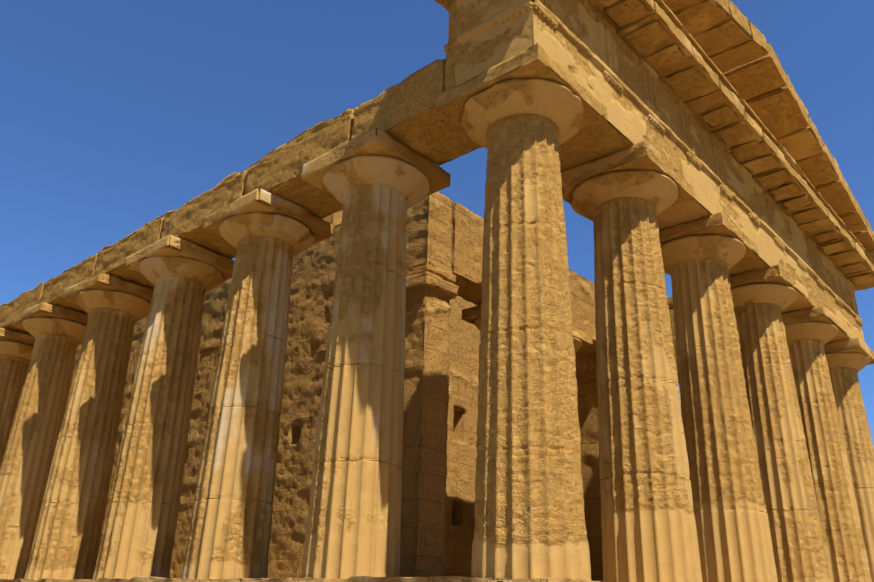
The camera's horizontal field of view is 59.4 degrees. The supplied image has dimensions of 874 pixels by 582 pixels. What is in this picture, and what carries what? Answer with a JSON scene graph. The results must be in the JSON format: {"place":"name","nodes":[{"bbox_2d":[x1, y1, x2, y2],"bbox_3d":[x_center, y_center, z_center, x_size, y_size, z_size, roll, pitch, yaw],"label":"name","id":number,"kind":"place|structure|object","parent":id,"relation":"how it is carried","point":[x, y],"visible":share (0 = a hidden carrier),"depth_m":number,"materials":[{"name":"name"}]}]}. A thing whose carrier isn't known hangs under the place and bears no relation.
{"place":"outdoors","nodes":[
{"label":"outdoors","id":0,"kind":"place"},
{"bbox_2d":[0,576,599,581],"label":"crepidoma steps","id":1,"kind":"structure","parent":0,"point":[370,579],"depth_m":10.38,"materials":[{"name":"stone"}]},
{"bbox_2d":[0,328,34,467],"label":"column","id":2,"kind":"structure","parent":1,"relation":"on","point":[16,349],"depth_m":22.56,"materials":[{"name":"stone"}]},
{"bbox_2d":[0,302,88,579],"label":"column","id":3,"kind":"structure","parent":1,"relation":"on","point":[57,333],"depth_m":19.88,"materials":[{"name":"stone"}]},
{"bbox_2d":[24,272,153,580],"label":"column","id":4,"kind":"structure","parent":1,"relation":"on","point":[66,540],"depth_m":17.71,"materials":[{"name":"stone"}]},
{"bbox_2d":[92,235,234,579],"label":"column","id":5,"kind":"structure","parent":1,"relation":"on","point":[183,276],"depth_m":15.78,"materials":[{"name":"stone"}]},
{"bbox_2d":[181,189,333,579],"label":"column","id":6,"kind":"structure","parent":1,"relation":"on","point":[268,236],"depth_m":13.80,"materials":[{"name":"stone"}]},
{"bbox_2d":[68,191,602,581],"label":"cella walls","id":7,"kind":"structure","parent":1,"relation":"on","point":[444,243],"depth_m":18.45,"materials":[{"name":"stone"}]},
{"bbox_2d":[301,127,449,579],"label":"column","id":8,"kind":"structure","parent":1,"relation":"on","point":[378,182],"depth_m":11.82,"materials":[{"name":"stone"}]},
{"bbox_2d":[0,59,482,335],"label":"architrave","id":9,"kind":"object","parent":8,"relation":"on","point":[405,112],"visible":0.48,"depth_m":14.67,"materials":[{"name":"stone"}]},
{"bbox_2d":[461,305,480,329],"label":"pronaos column","id":10,"kind":"structure","parent":1,"relation":"on","point":[471,315],"depth_m":19.25,"materials":[{"name":"stone"}]},
{"bbox_2d":[436,43,607,581],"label":"column","id":11,"kind":"structure","parent":1,"relation":"on","point":[522,117],"depth_m":9.84,"materials":[{"name":"stone"}]},
{"bbox_2d":[573,327,592,351],"bbox_3d":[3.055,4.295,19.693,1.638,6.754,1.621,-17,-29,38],"label":"capital","id":12,"kind":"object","parent":1,"relation":"on","point":[582,339],"depth_m":20.60,"materials":[{"name":"stone"}]},
{"bbox_2d":[561,140,702,581],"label":"column","id":13,"kind":"structure","parent":1,"relation":"on","point":[623,199],"depth_m":12.02,"materials":[{"name":"stone"}]},
{"bbox_2d":[659,212,777,581],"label":"column","id":14,"kind":"structure","parent":1,"relation":"on","point":[701,256],"depth_m":14.21,"materials":[{"name":"stone"}]},
{"bbox_2d":[729,264,830,581],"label":"column","id":15,"kind":"structure","parent":1,"relation":"on","point":[763,299],"depth_m":16.38,"materials":[{"name":"stone"}]},
{"bbox_2d":[455,0,864,343],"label":"entablature","id":16,"kind":"structure","parent":15,"relation":"on","point":[608,67],"depth_m":14.12,"materials":[{"name":"stone"}]},
{"bbox_2d":[434,0,580,90],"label":"entablature return","id":17,"kind":"object","parent":16,"relation":"on","point":[516,15],"visible":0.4,"depth_m":11.80,"materials":[{"name":"stone"}]},
{"bbox_2d":[587,0,873,290],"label":"cornice","id":18,"kind":"structure","parent":16,"relation":"on","point":[659,39],"depth_m":15.88,"materials":[{"name":"stone"}]},
{"bbox_3d":[6.385,-4.020,18.626,1.100,2.281,16.980,-17,-29,38],"label":"pediment tympanum","id":19,"kind":"object","parent":18,"relation":"on","visible":0},
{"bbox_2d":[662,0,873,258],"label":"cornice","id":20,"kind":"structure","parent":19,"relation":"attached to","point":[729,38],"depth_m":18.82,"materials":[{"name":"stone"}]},
{"bbox_2d":[782,306,871,581],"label":"column","id":21,"kind":"structure","parent":1,"relation":"on","point":[811,333],"depth_m":18.52,"materials":[{"name":"stone"}]},
{"bbox_2d":[824,337,873,581],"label":"column","id":22,"kind":"structure","parent":1,"relation":"on","point":[848,360],"depth_m":21.07,"materials":[{"name":"stone"}]},
{"bbox_3d":[9.092,5.732,22.997,1.904,6.958,1.909,-17,-29,38],"label":"column","id":23,"kind":"object","parent":1,"relation":"on","visible":0},
{"bbox_2d":[667,297,678,383],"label":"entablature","id":24,"kind":"structure","parent":23,"relation":"on","point":[670,302],"depth_m":25.27,"materials":[{"name":"stone"}]},
{"bbox_2d":[0,0,873,446],"label":"sky","id":25,"kind":"structure","parent":0,"point":[116,115],"materials":[{"name":"blue"}]}
]}

